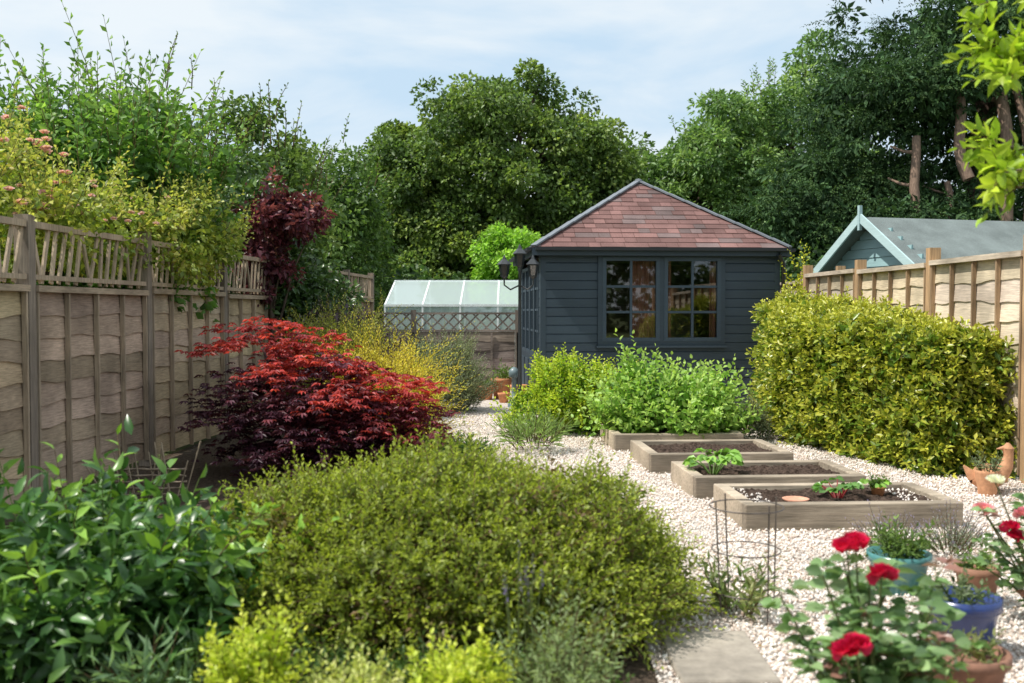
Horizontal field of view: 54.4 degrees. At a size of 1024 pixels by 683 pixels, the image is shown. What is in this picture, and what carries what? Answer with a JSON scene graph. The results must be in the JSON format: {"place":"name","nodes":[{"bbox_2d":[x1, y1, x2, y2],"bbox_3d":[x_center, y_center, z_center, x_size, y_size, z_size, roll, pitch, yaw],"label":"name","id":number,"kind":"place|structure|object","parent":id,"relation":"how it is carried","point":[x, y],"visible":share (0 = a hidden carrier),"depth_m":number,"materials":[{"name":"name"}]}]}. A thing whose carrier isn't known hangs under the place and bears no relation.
{"place":"outdoors","nodes":[
{"label":"outdoors","id":0,"kind":"place"},
{"bbox_2d":[4,412,658,682],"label":"border soil","id":1,"kind":"structure","parent":0,"point":[220,472],"depth_m":7.89,"materials":[{"name":"brown soil"}]},
{"bbox_2d":[57,606,215,682],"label":"hosta plant","id":2,"kind":"object","parent":1,"relation":"on","point":[148,655],"visible":0.71,"depth_m":3.27,"materials":[{"name":"green plant"}]},
{"bbox_2d":[83,441,200,499],"bbox_3d":[-2.613,0.920,7.047,0.815,0.429,0.106,0,2,0],"label":"willow hurdle","id":3,"kind":"object","parent":1,"relation":"on","point":[132,488],"visible":0.59,"depth_m":7.03,"materials":[{"name":"brown plant"}]},
{"bbox_2d":[0,414,356,682],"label":"peony plant","id":4,"kind":"object","parent":1,"relation":"on","point":[85,574],"visible":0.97,"depth_m":3.57,"materials":[{"name":"green plant"}]},
{"bbox_2d":[0,214,373,504],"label":"trellis topped fence","id":5,"kind":"object","parent":1,"relation":"on","point":[84,371],"visible":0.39,"depth_m":7.84,"materials":[{"name":"brown wood"}]},
{"bbox_2d":[92,614,402,682],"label":"ground cover","id":6,"kind":"object","parent":1,"relation":"on","point":[295,649],"visible":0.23,"depth_m":3.39,"materials":[{"name":"green plant"}]},
{"bbox_2d":[193,583,313,682],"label":"potted euonymus","id":7,"kind":"object","parent":1,"relation":"on","point":[249,658],"visible":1,"depth_m":2.99,"materials":[{"name":"yellow plant"}]},
{"bbox_2d":[221,165,337,373],"bbox_3d":[-2.863,-0.541,12.065,1.560,3.038,1.201,0,2,0],"label":"purple plum tree","id":8,"kind":"object","parent":1,"relation":"on","point":[297,217],"visible":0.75,"depth_m":11.81,"materials":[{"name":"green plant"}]},
{"bbox_2d":[214,141,367,398],"bbox_3d":[-3.252,-0.781,13.898,2.323,3.630,4.638,0,2,0],"label":"laurel shrub","id":9,"kind":"object","parent":1,"relation":"on","point":[317,276],"visible":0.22,"depth_m":12.46,"materials":[{"name":"green plant"}]},
{"bbox_2d":[175,315,460,482],"bbox_3d":[-1.633,0.447,8.254,2.448,1.334,2.061,0,2,0],"label":"japanese maple","id":10,"kind":"object","parent":1,"relation":"on","point":[346,405],"visible":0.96,"depth_m":7.94,"materials":[{"name":"red plant"}]},
{"bbox_2d":[276,286,416,361],"bbox_3d":[-2.073,-0.080,12.341,1.660,1.220,1.540,-1,2,-29],"label":"smoke bush","id":11,"kind":"object","parent":1,"relation":"on","point":[337,313],"visible":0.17,"depth_m":12.13,"materials":[{"name":"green plant"}]},
{"bbox_2d":[298,626,405,682],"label":"potted euonymus","id":12,"kind":"object","parent":1,"relation":"on","point":[359,671],"visible":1,"depth_m":3.02,"materials":[{"name":"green plant"}]},
{"bbox_2d":[241,284,486,457],"bbox_3d":[-1.410,0.249,9.980,2.384,1.681,3.598,0,2,0],"label":"golden genista shrub","id":13,"kind":"object","parent":1,"relation":"on","point":[370,351],"visible":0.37,"depth_m":9.66,"materials":[{"name":"yellow plant"}]},
{"bbox_2d":[384,430,504,457],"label":"ground cover","id":14,"kind":"object","parent":1,"relation":"on","point":[483,444],"visible":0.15,"depth_m":8.67,"materials":[{"name":"green plant"}]},
{"bbox_2d":[397,614,521,682],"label":"potted euonymus","id":15,"kind":"object","parent":1,"relation":"on","point":[460,668],"visible":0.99,"depth_m":2.97,"materials":[{"name":"yellow plant"}]},
{"bbox_2d":[186,408,736,676],"bbox_3d":[-0.299,0.823,4.471,2.530,1.021,2.216,0,2,0],"label":"cistus bush","id":16,"kind":"object","parent":1,"relation":"on","point":[432,537],"visible":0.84,"depth_m":3.90,"materials":[{"name":"green plant"}]},
{"bbox_2d":[302,628,634,682],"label":"ground cover","id":17,"kind":"object","parent":1,"relation":"on","point":[402,663],"visible":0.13,"depth_m":3.36,"materials":[{"name":"green plant"}]},
{"bbox_2d":[502,540,544,682],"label":"lavender stems","id":18,"kind":"object","parent":1,"relation":"on","point":[529,601],"visible":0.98,"depth_m":3.17,"materials":[{"name":"green plant"}]},
{"bbox_2d":[478,570,632,682],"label":"plant","id":19,"kind":"object","parent":1,"relation":"on","point":[559,669],"visible":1,"depth_m":2.94,"materials":[{"name":"green plant"}]},
{"bbox_2d":[0,0,1017,257],"label":"sky","id":20,"kind":"structure","parent":0,"point":[644,60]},
{"bbox_2d":[0,430,1018,516],"bbox_3d":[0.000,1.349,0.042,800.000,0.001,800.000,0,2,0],"label":"ground","id":21,"kind":"structure","parent":0,"point":[59,491],"depth_m":8.73,"materials":[{"name":"soil"}]},
{"bbox_2d":[0,36,130,242],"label":"dogwood shrub","id":22,"kind":"object","parent":21,"relation":"on","point":[33,99],"visible":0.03,"depth_m":9.74,"materials":[{"name":"green plant"}]},
{"bbox_2d":[0,0,256,321],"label":"dogwood shrub","id":23,"kind":"object","parent":21,"relation":"on","point":[160,142],"visible":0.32,"depth_m":9.48,"materials":[{"name":"green plant"}]},
{"bbox_2d":[0,71,259,299],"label":"rambling rose","id":24,"kind":"object","parent":21,"relation":"on","point":[92,207],"visible":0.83,"depth_m":8.20,"materials":[{"name":"green plant"}]},
{"bbox_2d":[60,32,347,261],"bbox_3d":[-4.933,-1.887,15.676,4.581,5.526,3.303,-1,2,-18],"label":"hawthorn tree","id":25,"kind":"object","parent":21,"relation":"on","point":[295,164],"visible":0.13,"depth_m":15.48,"materials":[{"name":"green plant"}]},
{"bbox_2d":[289,113,400,321],"bbox_3d":[-4.938,-2.222,22.059,4.974,5.791,3.448,-1,2,-27],"label":"hawthorn tree","id":26,"kind":"object","parent":21,"relation":"on","point":[358,231],"visible":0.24,"depth_m":21.88,"materials":[{"name":"green plant"}]},
{"bbox_2d":[384,280,517,329],"bbox_3d":[-0.650,-0.288,20.501,3.740,2.002,1.845,0,2,0],"label":"greenhouse","id":27,"kind":"object","parent":21,"relation":"on","point":[498,305],"visible":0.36,"depth_m":20.01,"materials":[{"name":"glass"},{"name":"white painted metal"}]},
{"bbox_2d":[346,57,648,329],"bbox_3d":[-0.638,-3.872,29.708,9.576,8.689,7.100,-1,2,-20],"label":"oak tree","id":28,"kind":"object","parent":21,"relation":"on","point":[573,165],"visible":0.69,"depth_m":28.12,"materials":[{"name":"green plant"}]},
{"bbox_2d":[466,221,542,329],"bbox_3d":[0.138,-1.020,22.445,2.350,3.357,2.268,0,2,0],"label":"lime green tree","id":29,"kind":"object","parent":21,"relation":"on","point":[494,246],"visible":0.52,"depth_m":22.02,"materials":[{"name":"green plant"}]},
{"bbox_2d":[615,129,709,205],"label":"ash tree","id":30,"kind":"object","parent":21,"relation":"on","point":[639,150],"visible":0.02,"depth_m":31.84,"materials":[{"name":"green plant"}]},
{"bbox_2d":[353,183,1020,329],"bbox_3d":[4.013,-2.527,32.669,65.498,9.193,25.118,0,2,0],"label":"distant hedge","id":31,"kind":"object","parent":21,"relation":"on","point":[413,288],"visible":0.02,"depth_m":24.05,"materials":[{"name":"green plant"}]},
{"bbox_2d":[630,69,803,234],"bbox_3d":[6.553,-3.918,30.917,5.745,8.646,5.150,0,2,0],"label":"willow tree","id":32,"kind":"object","parent":21,"relation":"on","point":[705,155],"visible":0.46,"depth_m":29.66,"materials":[{"name":"green plant"}]},
{"bbox_2d":[709,27,888,251],"bbox_3d":[9.097,-4.812,31.848,5.825,10.371,5.092,1,2,19],"label":"willow tree","id":33,"kind":"object","parent":21,"relation":"on","point":[771,92],"visible":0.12,"depth_m":30.80,"materials":[{"name":"green plant"}]},
{"bbox_2d":[780,266,845,294],"bbox_3d":[4.383,-0.114,15.904,0.150,1.940,5.501,0,2,1],"label":"panel fence","id":34,"kind":"object","parent":21,"relation":"on","point":[840,267],"depth_m":15.04,"materials":[{"name":"brown wood"}]},
{"bbox_2d":[718,0,1023,280],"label":"tree","id":35,"kind":"object","parent":21,"relation":"on","point":[932,96],"visible":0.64,"depth_m":22.63,"materials":[{"name":"green plant"}]},
{"bbox_2d":[813,205,1023,272],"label":"teal summerhouse","id":36,"kind":"structure","parent":21,"relation":"on","point":[875,242],"depth_m":14.88,"materials":[{"name":"teal painted wood"},{"name":"grey roofing felt"}]},
{"bbox_2d":[509,179,795,409],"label":"garden shed","id":37,"kind":"structure","parent":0,"point":[651,266],"depth_m":13.37,"materials":[{"name":"wood"}]},
{"bbox_2d":[522,262,538,392],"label":"french doors","id":38,"kind":"structure","parent":37,"relation":"in","point":[530,298],"depth_m":14.66,"materials":[{"name":"wood"}]},
{"bbox_2d":[596,255,726,347],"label":"window frames","id":39,"kind":"structure","parent":37,"relation":"in","point":[661,339],"depth_m":13.27,"materials":[{"name":"wood"}]},
{"bbox_2d":[437,389,1023,682],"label":"gravel path","id":40,"kind":"structure","parent":0,"point":[485,405],"depth_m":5.81,"materials":[{"name":"beige gravel"}]},
{"bbox_2d":[368,310,517,384],"bbox_3d":[-0.949,0.129,17.427,5.193,1.360,0.162,0,2,-1],"label":"lattice fence","id":41,"kind":"object","parent":40,"relation":"on","point":[494,345],"visible":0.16,"depth_m":17.39,"materials":[{"name":"brown wood"}]},
{"bbox_2d":[406,314,507,412],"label":"rosemary bush","id":42,"kind":"object","parent":40,"relation":"on","point":[470,395],"visible":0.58,"depth_m":13.04,"materials":[{"name":"green plant"}]},
{"bbox_2d":[477,373,496,399],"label":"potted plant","id":43,"kind":"object","parent":40,"relation":"on","point":[491,395],"visible":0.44,"depth_m":14.96,"materials":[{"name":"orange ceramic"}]},
{"bbox_2d":[489,357,513,398],"bbox_3d":[-0.150,0.561,15.245,0.396,0.631,0.559,-1,2,-31],"label":"terracotta pot","id":44,"kind":"object","parent":40,"relation":"on","point":[502,377],"visible":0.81,"depth_m":15.13,"materials":[{"name":"orange ceramic"}]},
{"bbox_2d":[498,392,509,402],"bbox_3d":[-0.120,0.824,14.533,0.180,0.150,0.180,0,2,0],"label":"terracotta pot","id":45,"kind":"object","parent":40,"relation":"on","point":[502,397],"visible":0.92,"depth_m":14.47,"materials":[{"name":"orange ceramic"}]},
{"bbox_2d":[508,367,517,407],"bbox_3d":[0.030,0.636,13.826,0.180,0.570,0.175,0,2,0],"label":"bollard light","id":46,"kind":"object","parent":40,"relation":"on","point":[513,373],"visible":0.69,"depth_m":13.79,"materials":[{"name":"black metal"}]},
{"bbox_2d":[497,244,539,410],"bbox_3d":[0.085,-0.155,12.876,0.560,2.210,0.215,0,2,0],"label":"lamp post","id":47,"kind":"object","parent":40,"relation":"on","point":[519,253],"visible":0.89,"depth_m":12.84,"materials":[{"name":"black metal"}]},
{"bbox_2d":[485,399,576,449],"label":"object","id":48,"kind":"object","parent":40,"relation":"on","point":[534,427],"visible":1,"depth_m":9.35,"materials":[{"name":"green plant"}]},
{"bbox_2d":[488,342,651,435],"bbox_3d":[0.711,0.564,11.069,1.958,1.129,1.489,0,2,0],"label":"euonymus shrub","id":49,"kind":"object","parent":40,"relation":"on","point":[559,378],"visible":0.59,"depth_m":10.75,"materials":[{"name":"green plant"}]},
{"bbox_2d":[600,424,743,450],"bbox_3d":[1.575,0.953,9.996,1.250,0.174,0.950,0,2,-3],"label":"raised bed","id":50,"kind":"object","parent":40,"relation":"on","point":[615,440],"visible":0.41,"depth_m":9.53,"materials":[{"name":"brown wood"}]},
{"bbox_2d":[557,328,771,437],"bbox_3d":[1.590,0.514,10.024,1.748,1.315,1.733,1,2,39],"label":"mint plant","id":51,"kind":"object","parent":50,"relation":"on","point":[669,400],"visible":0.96,"depth_m":9.78,"materials":[{"name":"green plant"}]},
{"bbox_2d":[630,439,793,473],"bbox_3d":[1.710,0.993,8.695,1.200,0.174,0.950,0,2,-3],"label":"raised bed","id":52,"kind":"object","parent":40,"relation":"on","point":[655,456],"visible":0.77,"depth_m":8.64,"materials":[{"name":"brown wood"}]},
{"bbox_2d":[658,631,780,682],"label":"paving slabs","id":53,"kind":"structure","parent":40,"relation":"on","point":[716,657],"depth_m":3.76,"materials":[{"name":"stone"}]},
{"bbox_2d":[691,548,783,620],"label":"young shrub","id":54,"kind":"object","parent":40,"relation":"on","point":[754,595],"visible":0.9,"depth_m":4.37,"materials":[{"name":"green plant"}]},
{"bbox_2d":[709,493,784,624],"bbox_3d":[1.031,0.954,4.382,0.325,0.520,0.324,0,2,0],"label":"wire plant support","id":55,"kind":"object","parent":40,"relation":"on","point":[768,544],"visible":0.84,"depth_m":4.33,"materials":[{"name":"black metal"}]},
{"bbox_2d":[734,393,774,438],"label":"santolina bush","id":56,"kind":"object","parent":40,"relation":"on","point":[760,426],"visible":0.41,"depth_m":10.24,"materials":[{"name":"green plant"}]},
{"bbox_2d":[671,460,865,499],"bbox_3d":[1.895,1.031,7.492,1.240,0.174,0.800,0,2,-3],"label":"raised bed","id":57,"kind":"object","parent":40,"relation":"on","point":[697,481],"visible":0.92,"depth_m":7.39,"materials":[{"name":"brown wood"}]},
{"bbox_2d":[682,448,743,474],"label":"leafy vegetable plant","id":58,"kind":"object","parent":57,"relation":"on","point":[727,455],"visible":0.96,"depth_m":7.39,"materials":[{"name":"green plant"}]},
{"bbox_2d":[544,433,1023,682],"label":"fallen leaves","id":59,"kind":"object","parent":40,"relation":"on","point":[787,548],"visible":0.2,"depth_m":5.83,"materials":[{"name":"brown plant"}]},
{"bbox_2d":[775,239,814,294],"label":"yellow privet shrub","id":60,"kind":"object","parent":40,"relation":"on","point":[800,284],"visible":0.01,"depth_m":13.03,"materials":[{"name":"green plant"}]},
{"bbox_2d":[713,482,962,530],"bbox_3d":[2.080,1.062,6.480,1.360,0.174,0.780,0,2,-3],"label":"raised bed","id":61,"kind":"object","parent":40,"relation":"on","point":[823,511],"visible":0.87,"depth_m":6.11,"materials":[{"name":"brown wood"}]},
{"bbox_2d":[782,496,809,501],"bbox_3d":[1.800,1.003,6.314,0.170,0.018,0.170,0,2,0],"label":"terracotta saucer","id":62,"kind":"object","parent":61,"relation":"on","point":[795,499],"visible":0.94,"depth_m":6.33,"materials":[{"name":"ceramic"}]},
{"bbox_2d":[733,487,928,501],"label":"bed pebbles","id":63,"kind":"object","parent":61,"relation":"on","point":[889,490],"visible":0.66,"depth_m":6.55,"materials":[{"name":"stone"}]},
{"bbox_2d":[811,475,864,497],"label":"rhubarb plant","id":64,"kind":"object","parent":61,"relation":"on","point":[817,486],"visible":0.96,"depth_m":6.44,"materials":[{"name":"green plant"}]},
{"bbox_2d":[859,478,891,489],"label":"seedling","id":65,"kind":"object","parent":61,"relation":"in","point":[863,481],"visible":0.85,"depth_m":6.53,"materials":[{"name":"green plant"}]},
{"bbox_2d":[868,471,889,495],"bbox_3d":[2.416,0.941,6.577,0.170,0.171,0.141,0,2,0],"label":"terracotta pot","id":66,"kind":"object","parent":61,"relation":"on","point":[877,490],"visible":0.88,"depth_m":6.56,"materials":[{"name":"orange ceramic"}]},
{"bbox_2d":[759,530,991,682],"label":"red rose bush","id":67,"kind":"object","parent":40,"relation":"on","point":[852,650],"visible":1,"depth_m":2.84,"materials":[{"name":"green plant"}]},
{"bbox_2d":[745,282,1018,478],"bbox_3d":[3.394,0.278,9.925,1.726,1.843,4.375,0,2,0],"label":"golden hedge","id":68,"kind":"object","parent":40,"relation":"on","point":[919,391],"visible":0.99,"depth_m":8.68,"materials":[{"name":"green plant"}]},
{"bbox_2d":[858,512,942,595],"bbox_3d":[1.848,1.016,4.760,0.433,0.374,0.407,-1,2,-40],"label":"turquoise pot","id":69,"kind":"object","parent":40,"relation":"on","point":[916,556],"visible":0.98,"depth_m":4.71,"materials":[{"name":"glazed ceramic"},{"name":"leaf"},{"name":"soil"}]},
{"bbox_2d":[847,499,931,546],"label":"lavender plant","id":70,"kind":"object","parent":69,"relation":"in","point":[874,541],"visible":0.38,"depth_m":5.28,"materials":[{"name":"green plant"}]},
{"bbox_2d":[803,235,1023,483],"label":"panel fence","id":71,"kind":"object","parent":40,"relation":"on","point":[985,290],"visible":0.24,"depth_m":8.76,"materials":[{"name":"brown wood"}]},
{"bbox_2d":[900,672,974,682],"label":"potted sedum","id":72,"kind":"object","parent":40,"relation":"on","point":[954,681],"visible":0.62,"depth_m":2.90,"materials":[{"name":"green plant"}]},
{"bbox_2d":[910,503,994,555],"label":"lavender plant","id":73,"kind":"object","parent":40,"relation":"on","point":[952,538],"visible":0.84,"depth_m":5.28,"materials":[{"name":"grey plant"}]},
{"bbox_2d":[920,566,1011,641],"bbox_3d":[1.758,1.049,3.876,0.288,0.362,0.315,0,2,-15],"label":"blue glazed pot","id":74,"kind":"object","parent":40,"relation":"on","point":[982,607],"visible":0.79,"depth_m":3.80,"materials":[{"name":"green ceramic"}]},
{"bbox_2d":[928,614,1013,682],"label":"terracotta bowl","id":75,"kind":"object","parent":40,"relation":"on","point":[993,665],"visible":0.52,"depth_m":3.35,"materials":[{"name":"orange ceramic"}]},
{"bbox_2d":[953,535,1001,592],"bbox_3d":[2.117,1.040,4.532,0.202,0.339,0.206,1,2,30],"label":"terracotta pot","id":76,"kind":"object","parent":40,"relation":"on","point":[978,573],"visible":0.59,"depth_m":4.47,"materials":[{"name":"orange ceramic"}]},
{"bbox_2d":[941,0,1023,226],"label":"apple tree","id":77,"kind":"object","parent":40,"relation":"on","point":[1001,60],"visible":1,"depth_m":4.01,"materials":[{"name":"green plant"}]},
{"bbox_2d":[963,443,1013,496],"bbox_3d":[3.490,0.938,7.326,0.301,0.370,0.404,1,2,39],"label":"terracotta bird planter","id":78,"kind":"object","parent":40,"relation":"on","point":[977,475],"visible":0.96,"depth_m":7.27,"materials":[{"name":"orange ceramic"}]},
{"bbox_2d":[967,474,1023,606],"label":"red rose bush","id":79,"kind":"object","parent":40,"relation":"on","point":[1012,529],"visible":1,"depth_m":4.23,"materials":[{"name":"green plant"}]}
]}

